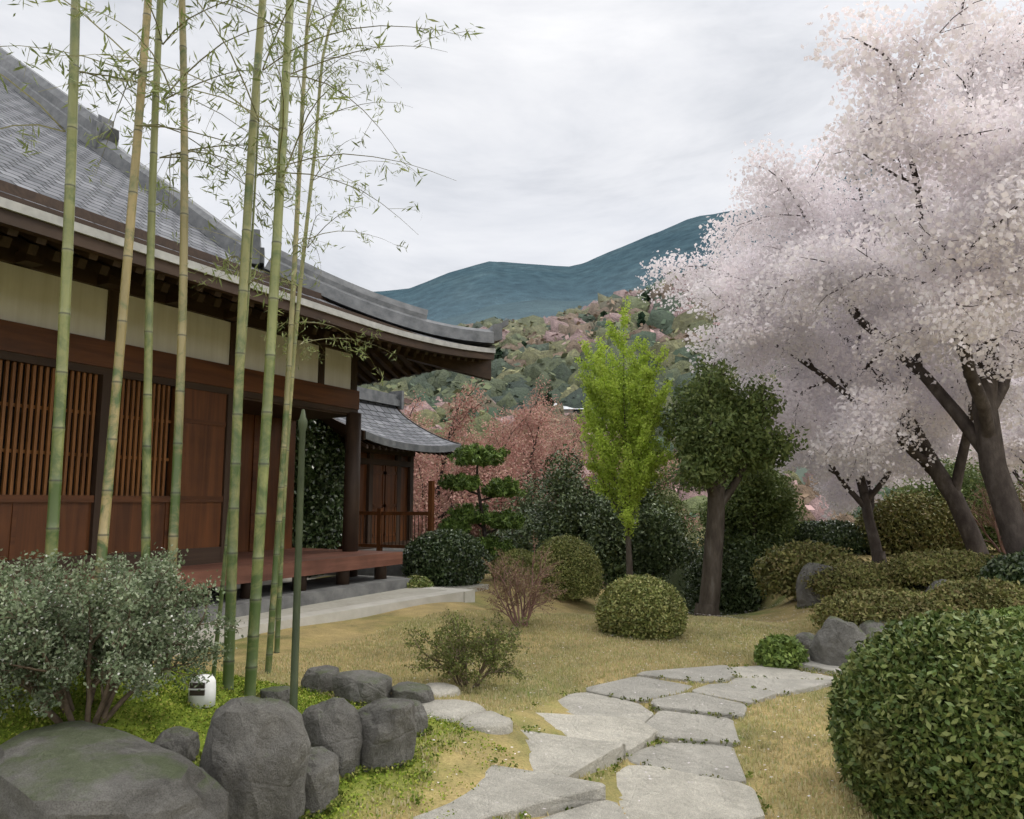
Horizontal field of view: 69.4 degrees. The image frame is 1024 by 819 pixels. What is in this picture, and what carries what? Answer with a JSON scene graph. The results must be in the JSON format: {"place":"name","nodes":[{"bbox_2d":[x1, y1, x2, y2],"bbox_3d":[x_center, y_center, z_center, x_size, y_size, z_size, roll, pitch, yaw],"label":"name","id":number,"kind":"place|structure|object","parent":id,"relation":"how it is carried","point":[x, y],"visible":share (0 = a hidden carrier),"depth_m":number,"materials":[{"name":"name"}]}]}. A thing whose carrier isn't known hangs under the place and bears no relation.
{"place":"outdoors","nodes":[
{"label":"outdoors","id":0,"kind":"place"},
{"bbox_2d":[0,536,1001,818],"bbox_3d":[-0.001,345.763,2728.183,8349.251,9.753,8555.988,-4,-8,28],"label":"ground","id":1,"kind":"structure","parent":0,"point":[514,742],"depth_m":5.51,"materials":[{"name":"yellow plant"}]},
{"bbox_2d":[0,720,228,818],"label":"rock","id":2,"kind":"object","parent":1,"relation":"on","point":[81,769],"visible":1,"depth_m":2.88,"materials":[{"name":"grey stone"}]},
{"bbox_2d":[0,542,244,723],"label":"bush","id":3,"kind":"object","parent":1,"relation":"on","point":[135,621],"depth_m":3.70,"materials":[{"name":"green plant"}]},
{"bbox_2d":[152,726,199,760],"bbox_3d":[-1.683,1.686,3.670,0.224,0.199,0.214,-4,-8,28],"label":"rock","id":4,"kind":"object","parent":1,"relation":"on","point":[183,741],"visible":0.55,"depth_m":3.63,"materials":[{"name":"grey stone"}]},
{"bbox_2d":[43,0,341,695],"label":"bamboo stalks","id":5,"kind":"object","parent":1,"relation":"on","point":[230,558],"visible":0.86,"depth_m":4.91,"materials":[{"name":"green plant"}]},
{"bbox_2d":[0,0,482,385],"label":"bamboo","id":6,"kind":"object","parent":5,"relation":"attached to","point":[228,85],"depth_m":5.30,"materials":[{"name":"green plant"}]},
{"bbox_2d":[188,674,215,708],"bbox_3d":[-1.807,1.639,4.311,0.148,0.170,0.154,0,-7,0],"label":"lantern","id":7,"kind":"object","parent":1,"relation":"on","point":[205,695],"visible":0.81,"depth_m":4.25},
{"bbox_2d":[0,180,415,634],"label":"house","id":8,"kind":"structure","parent":1,"relation":"on","point":[30,299],"depth_m":10.40,"materials":[{"name":"brown wood"}]},
{"bbox_2d":[0,47,508,385],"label":"temple roof","id":9,"kind":"structure","parent":8,"relation":"on","point":[429,346],"depth_m":13.13,"materials":[{"name":"grey tile"}]},
{"bbox_2d":[199,696,310,818],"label":"rock","id":10,"kind":"object","parent":1,"relation":"on","point":[255,756],"visible":0.85,"depth_m":3.33,"materials":[{"name":"grey stone"}]},
{"bbox_2d":[0,661,517,818],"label":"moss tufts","id":11,"kind":"object","parent":1,"relation":"on","point":[238,679],"visible":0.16,"depth_m":4.06,"materials":[{"name":"green plant"}]},
{"bbox_2d":[260,686,289,702],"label":"rock","id":12,"kind":"object","parent":1,"relation":"on","point":[280,692],"visible":0.38,"depth_m":4.66,"materials":[{"name":"grey stone"}]},
{"bbox_2d":[82,574,488,660],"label":"paved walkway","id":13,"kind":"structure","parent":1,"relation":"on","point":[353,607],"depth_m":11.23,"materials":[{"name":"grey concrete"}]},
{"bbox_2d":[406,575,433,587],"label":"shrub","id":14,"kind":"object","parent":13,"relation":"on","point":[416,581],"visible":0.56,"depth_m":13.47,"materials":[{"name":"green plant"}]},
{"bbox_2d":[289,409,307,709],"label":"bamboo stalk","id":15,"kind":"object","parent":1,"relation":"on","point":[302,427],"visible":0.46,"depth_m":4.21,"materials":[{"name":"green plant"}]},
{"bbox_2d":[292,418,344,577],"bbox_3d":[-5.204,1.795,16.963,3.433,4.542,3.009,-4,-8,28],"label":"camellia","id":16,"kind":"object","parent":1,"relation":"on","point":[327,457],"depth_m":16.21,"materials":[{"name":"green plant"}]},
{"bbox_2d":[301,665,338,694],"bbox_3d":[-1.472,2.144,5.756,0.297,0.255,0.320,6,-9,-40],"label":"rock","id":17,"kind":"object","parent":1,"relation":"on","point":[318,678],"visible":0.41,"depth_m":5.65,"materials":[{"name":"grey stone"}]},
{"bbox_2d":[305,746,338,816],"bbox_3d":[-0.981,1.836,3.651,0.250,0.318,0.276,-4,-8,28],"label":"rock","id":18,"kind":"object","parent":1,"relation":"on","point":[322,784],"visible":0.5,"depth_m":3.57,"materials":[{"name":"grey stone"}]},
{"bbox_2d":[302,697,362,778],"bbox_3d":[-0.989,1.800,4.015,0.353,0.431,0.308,0,-7,4],"label":"rock","id":19,"kind":"object","parent":1,"relation":"on","point":[333,724],"visible":0.52,"depth_m":3.94,"materials":[{"name":"grey stone"}]},
{"bbox_2d":[332,670,391,705],"bbox_3d":[-1.109,2.086,5.446,0.356,0.282,0.434,6,-9,-39],"label":"rock","id":20,"kind":"object","parent":1,"relation":"on","point":[367,686],"visible":0.66,"depth_m":5.34,"materials":[{"name":"grey stone"}]},
{"bbox_2d":[357,697,416,771],"bbox_3d":[-0.776,1.862,4.221,0.487,0.412,0.403,-4,-8,28],"label":"rock","id":21,"kind":"object","parent":1,"relation":"on","point":[389,729],"visible":0.57,"depth_m":4.07,"materials":[{"name":"grey stone"}]},
{"bbox_2d":[319,387,460,576],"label":"outbuilding","id":22,"kind":"structure","parent":1,"relation":"on","point":[394,438],"depth_m":18.08,"materials":[{"name":"brown wood"}]},
{"bbox_2d":[390,681,434,702],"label":"rock","id":23,"kind":"object","parent":1,"relation":"on","point":[420,692],"visible":0.54,"depth_m":5.37,"materials":[{"name":"grey stone"}]},
{"bbox_2d":[410,699,427,736],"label":"rock","id":24,"kind":"object","parent":1,"relation":"on","point":[421,718],"visible":0.16,"depth_m":4.66,"materials":[{"name":"grey stone"}]},
{"bbox_2d":[409,398,453,484],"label":"cherry tree","id":25,"kind":"object","parent":1,"relation":"on","point":[421,425],"visible":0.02,"depth_m":42.07,"materials":[{"name":"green plant"}]},
{"bbox_2d":[402,391,459,522],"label":"pink tree buds","id":26,"kind":"object","parent":25,"relation":"attached to","point":[419,404],"visible":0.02,"depth_m":42.12,"materials":[{"name":"pink plant"}]},
{"bbox_2d":[401,527,489,585],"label":"shrub","id":27,"kind":"object","parent":1,"relation":"on","point":[416,552],"depth_m":14.74,"materials":[{"name":"green plant"}]},
{"bbox_2d":[402,608,533,687],"bbox_3d":[-0.382,2.102,6.539,1.193,0.738,1.059,1,-7,-6],"label":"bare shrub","id":28,"kind":"object","parent":1,"relation":"on","point":[461,656],"depth_m":6.37,"materials":[{"name":"green plant"}]},
{"bbox_2d":[405,377,541,539],"bbox_3d":[-2.698,4.772,28.759,7.345,11.904,7.348,0,-7,4],"label":"cherry tree","id":29,"kind":"object","parent":1,"relation":"on","point":[437,487],"visible":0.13,"depth_m":28.61,"materials":[{"name":"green plant"}]},
{"bbox_2d":[437,443,527,578],"bbox_3d":[-0.704,2.324,16.831,2.101,3.220,1.853,-4,-8,28],"label":"pine","id":30,"kind":"object","parent":1,"relation":"on","point":[466,516],"depth_m":16.68,"materials":[{"name":"green plant"}]},
{"bbox_2d":[413,393,552,536],"bbox_3d":[-2.309,5.215,33.637,11.449,12.245,7.174,5,-9,-37],"label":"cherry tree","id":31,"kind":"object","parent":1,"relation":"on","point":[503,438],"visible":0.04,"depth_m":36.25,"materials":[{"name":"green plant"}]},
{"bbox_2d":[150,603,838,818],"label":"joint moss","id":32,"kind":"object","parent":1,"relation":"on","point":[339,797],"visible":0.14,"depth_m":4.42,"materials":[{"name":"green plant"}]},
{"bbox_2d":[413,374,584,514],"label":"cherry tree","id":33,"kind":"object","parent":1,"relation":"on","point":[516,419],"visible":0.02,"depth_m":43.54,"materials":[{"name":"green plant"}]},
{"bbox_2d":[489,548,532,580],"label":"topiary","id":34,"kind":"object","parent":1,"relation":"on","point":[515,553],"depth_m":15.97,"materials":[{"name":"green plant"}]},
{"bbox_2d":[478,471,552,573],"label":"shrub","id":35,"kind":"object","parent":1,"relation":"on","point":[528,496],"depth_m":25.14,"materials":[{"name":"plant"}]},
{"bbox_2d":[473,533,566,626],"bbox_3d":[0.176,2.401,10.457,1.532,1.363,1.368,-4,-8,28],"label":"bare shrub","id":36,"kind":"object","parent":1,"relation":"on","point":[527,608],"depth_m":10.34,"materials":[{"name":"brown plant"}]},
{"bbox_2d":[462,415,621,508],"bbox_3d":[1.304,5.369,30.287,7.576,10.894,7.981,-4,-8,28],"label":"cherry tree","id":37,"kind":"object","parent":1,"relation":"on","point":[532,455],"visible":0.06,"depth_m":30.70,"materials":[{"name":"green plant"}]},
{"bbox_2d":[454,402,622,536],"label":"pink tree buds","id":38,"kind":"object","parent":37,"relation":"attached to","point":[537,461],"visible":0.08,"depth_m":30.74,"materials":[{"name":"pink plant"}]},
{"bbox_2d":[514,406,580,489],"bbox_3d":[0.030,5.693,37.302,7.126,12.585,9.604,-1,-7,6],"label":"cherry tree","id":39,"kind":"object","parent":1,"relation":"on","point":[543,444],"visible":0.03,"depth_m":37.65,"materials":[{"name":"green plant"}]},
{"bbox_2d":[438,400,588,504],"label":"pink tree buds","id":40,"kind":"object","parent":39,"relation":"attached to","point":[559,444],"visible":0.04,"depth_m":35.47,"materials":[{"name":"pink plant"}]},
{"bbox_2d":[488,443,612,582],"bbox_3d":[1.445,4.490,21.324,3.824,6.958,4.175,-4,-8,28],"label":"shrub","id":41,"kind":"object","parent":1,"relation":"on","point":[558,523],"depth_m":20.55,"materials":[{"name":"green plant"}]},
{"bbox_2d":[527,533,603,600],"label":"topiary","id":42,"kind":"object","parent":1,"relation":"on","point":[582,548],"depth_m":15.01,"materials":[{"name":"green plant"}]},
{"bbox_2d":[549,420,696,525],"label":"cherry tree","id":43,"kind":"object","parent":1,"relation":"on","point":[588,452],"visible":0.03,"depth_m":48.23,"materials":[{"name":"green plant"}]},
{"bbox_2d":[517,410,702,531],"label":"pink tree buds","id":44,"kind":"object","parent":43,"relation":"attached to","point":[576,429],"visible":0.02,"depth_m":47.85,"materials":[{"name":"pink plant"}]},
{"bbox_2d":[413,657,841,818],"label":"path stones","id":45,"kind":"object","parent":1,"relation":"on","point":[610,732],"visible":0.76,"depth_m":4.91,"materials":[{"name":"grey stone"}]},
{"bbox_2d":[574,476,703,584],"bbox_3d":[3.292,3.957,19.236,2.192,5.134,3.456,-16,-17,65],"label":"shrub","id":46,"kind":"object","parent":1,"relation":"on","point":[658,539],"depth_m":18.76,"materials":[{"name":"green plant"}]},
{"bbox_2d":[593,574,688,640],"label":"topiary","id":47,"kind":"object","parent":1,"relation":"on","point":[609,614],"depth_m":9.46,"materials":[{"name":"green plant"}]},
{"bbox_2d":[586,448,704,579],"bbox_3d":[4.892,6.074,29.491,6.205,9.399,6.764,-4,-8,28],"label":"shrub","id":48,"kind":"object","parent":1,"relation":"on","point":[662,497],"depth_m":29.45,"materials":[{"name":"green plant"}]},
{"bbox_2d":[408,563,926,817],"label":"fallen petals","id":49,"kind":"object","parent":1,"relation":"on","point":[662,696],"visible":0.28,"depth_m":6.28,"materials":[{"name":"pink plant"}]},
{"bbox_2d":[666,430,732,491],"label":"tree","id":50,"kind":"object","parent":1,"relation":"on","point":[685,483],"depth_m":29.72,"materials":[{"name":"green plant"}]},
{"bbox_2d":[658,352,809,616],"bbox_3d":[4.167,1.604,14.244,2.954,5.516,2.609,-4,-8,28],"label":"tree","id":51,"kind":"object","parent":1,"relation":"on","point":[697,450],"depth_m":14.10,"materials":[{"name":"green plant"}]},
{"bbox_2d":[679,518,791,615],"bbox_3d":[6.291,4.327,20.042,3.844,3.312,3.360,-4,-8,28],"label":"shrub","id":52,"kind":"object","parent":1,"relation":"on","point":[695,582],"depth_m":19.29,"materials":[{"name":"green plant"}]},
{"bbox_2d":[692,463,809,556],"bbox_3d":[6.539,3.384,20.182,2.970,4.913,2.891,-4,-8,28],"label":"shrub","id":53,"kind":"object","parent":1,"relation":"on","point":[770,487],"depth_m":19.46,"materials":[{"name":"green plant"}]},
{"bbox_2d":[753,633,808,669],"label":"bank shrub","id":54,"kind":"object","parent":1,"relation":"on","point":[781,651],"visible":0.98,"depth_m":7.68,"materials":[{"name":"green plant"}]},
{"bbox_2d":[795,632,814,652],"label":"rock","id":55,"kind":"object","parent":1,"relation":"on","point":[805,639],"visible":0.25,"depth_m":8.44,"materials":[{"name":"grey stone"}]},
{"bbox_2d":[749,538,869,600],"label":"shrub","id":56,"kind":"object","parent":1,"relation":"on","point":[771,570],"depth_m":14.63,"materials":[{"name":"green plant"}]},
{"bbox_2d":[796,562,832,607],"bbox_3d":[5.706,3.258,13.581,0.916,0.895,0.756,-4,-8,28],"label":"rock","id":57,"kind":"object","parent":1,"relation":"on","point":[806,597],"visible":0.31,"depth_m":13.40,"materials":[{"name":"grey stone"}]},
{"bbox_2d":[634,0,1023,554],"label":"cherry","id":58,"kind":"object","parent":1,"relation":"on","point":[994,195],"depth_m":11.16,"materials":[{"name":"pink plant"}]},
{"bbox_2d":[789,519,870,554],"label":"bank shrub","id":59,"kind":"object","parent":1,"relation":"on","point":[837,533],"visible":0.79,"depth_m":18.91,"materials":[{"name":"green plant"}]},
{"bbox_2d":[809,616,866,665],"bbox_3d":[3.401,2.470,7.673,0.598,0.620,0.539,-4,-8,28],"label":"rock","id":60,"kind":"object","parent":1,"relation":"on","point":[835,639],"visible":0.53,"depth_m":7.52,"materials":[{"name":"grey stone"}]},
{"bbox_2d":[684,166,1023,556],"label":"cherry","id":61,"kind":"object","parent":1,"relation":"on","point":[748,343],"depth_m":14.77,"materials":[{"name":"pink plant"}]},
{"bbox_2d":[748,323,967,562],"bbox_3d":[8.262,0.497,17.602,5.740,6.862,5.269,-4,-8,28],"label":"cherry","id":62,"kind":"object","parent":1,"relation":"on","point":[836,493],"depth_m":16.85,"materials":[{"name":"pink plant"}]},
{"bbox_2d":[798,559,919,596],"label":"bank shrub","id":63,"kind":"object","parent":1,"relation":"on","point":[838,577],"depth_m":12.84,"materials":[{"name":"green plant"}]},
{"bbox_2d":[859,620,886,637],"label":"rock","id":64,"kind":"object","parent":1,"relation":"on","point":[867,627],"visible":0.09,"depth_m":9.45,"materials":[{"name":"grey stone"}]},
{"bbox_2d":[805,586,969,630],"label":"bank shrub","id":65,"kind":"object","parent":1,"relation":"on","point":[859,606],"visible":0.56,"depth_m":9.93,"materials":[{"name":"green plant"}]},
{"bbox_2d":[845,487,989,556],"bbox_3d":[10.195,2.972,18.818,3.308,2.017,2.842,-4,-8,28],"label":"shrub","id":66,"kind":"object","parent":1,"relation":"on","point":[884,510],"depth_m":18.11,"materials":[{"name":"green plant"}]},
{"bbox_2d":[825,605,1023,818],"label":"bush","id":67,"kind":"object","parent":1,"relation":"on","point":[876,748],"depth_m":3.81,"materials":[{"name":"green plant"}]},
{"bbox_2d":[925,579,949,591],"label":"rock","id":68,"kind":"object","parent":1,"relation":"on","point":[933,584],"visible":0.06,"depth_m":10.89,"materials":[{"name":"grey stone"}]},
{"bbox_2d":[874,548,1001,586],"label":"bank shrub","id":69,"kind":"object","parent":1,"relation":"on","point":[917,568],"depth_m":12.22,"materials":[{"name":"green plant"}]},
{"bbox_2d":[882,449,1023,552],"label":"shrub","id":70,"kind":"object","parent":1,"relation":"on","point":[974,478],"depth_m":20.12,"materials":[{"name":"green plant"}]},
{"bbox_2d":[927,576,1023,612],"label":"bank shrub","id":71,"kind":"object","parent":1,"relation":"on","point":[983,593],"visible":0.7,"depth_m":9.70,"materials":[{"name":"green plant"}]},
{"bbox_2d":[940,360,1023,500],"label":"cherry","id":72,"kind":"object","parent":1,"relation":"on","point":[1013,439],"depth_m":23.60,"materials":[{"name":"pink plant"}]},
{"bbox_2d":[953,469,1023,553],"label":"bare shrub","id":73,"kind":"object","parent":1,"relation":"on","point":[994,524],"depth_m":17.05,"materials":[{"name":"brown plant"}]},
{"bbox_2d":[975,547,1023,585],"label":"bank shrub","id":74,"kind":"object","parent":1,"relation":"on","point":[1006,567],"visible":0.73,"depth_m":10.87,"materials":[{"name":"green plant"}]},
{"bbox_2d":[975,605,1023,621],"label":"hedge","id":75,"kind":"object","parent":1,"relation":"on","point":[1015,611],"visible":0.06,"depth_m":7.27,"materials":[{"name":"green plant"}]},
{"bbox_2d":[0,0,1023,291],"label":"sky","id":76,"kind":"structure","parent":0,"point":[571,132],"materials":[{"name":"white"}]},
{"bbox_2d":[574,296,675,577],"bbox_3d":[2.308,0.971,15.389,2.379,7.078,2.128,-4,-8,28],"label":"lime tree","id":77,"kind":"object","parent":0,"point":[643,432],"depth_m":15.22,"materials":[{"name":"green plant"}]},
{"bbox_2d":[438,235,853,324],"bbox_3d":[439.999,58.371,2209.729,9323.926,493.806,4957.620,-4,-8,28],"label":"mountains","id":78,"kind":"structure","parent":0,"point":[523,309],"depth_m":1036.37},
{"bbox_2d":[375,166,963,321],"bbox_3d":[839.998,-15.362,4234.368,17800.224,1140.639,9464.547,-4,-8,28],"label":"mountains","id":79,"kind":"structure","parent":0,"point":[463,291],"depth_m":1689.24,"materials":[{"name":"blue"}]},
{"bbox_2d":[796,454,1021,484],"bbox_3d":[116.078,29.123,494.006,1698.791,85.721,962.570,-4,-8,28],"label":"hill","id":80,"kind":"structure","parent":0,"point":[801,471],"depth_m":97.51,"materials":[{"name":"plant"}]},
{"bbox_2d":[371,270,968,573],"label":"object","id":81,"kind":"object","parent":80,"relation":"on","point":[575,401],"visible":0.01,"depth_m":137.36,"materials":[{"name":"plant"}]},
{"bbox_2d":[357,261,1021,589],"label":"forest trees","id":82,"kind":"object","parent":80,"relation":"on","point":[533,369],"visible":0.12,"depth_m":135.48,"materials":[{"name":"green plant"}]},
{"bbox_2d":[494,274,946,467],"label":"hill conifers","id":83,"kind":"object","parent":80,"relation":"on","point":[640,319],"visible":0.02,"depth_m":165.13,"materials":[{"name":"green plant"}]},
{"bbox_3d":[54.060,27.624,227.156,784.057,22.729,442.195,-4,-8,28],"label":"near hill","id":84,"kind":"structure","parent":0,"visible":0},
{"bbox_2d":[532,403,583,413],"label":"house","id":85,"kind":"structure","parent":84,"relation":"on","point":[567,409],"depth_m":112.33,"materials":[{"name":"white paint"}]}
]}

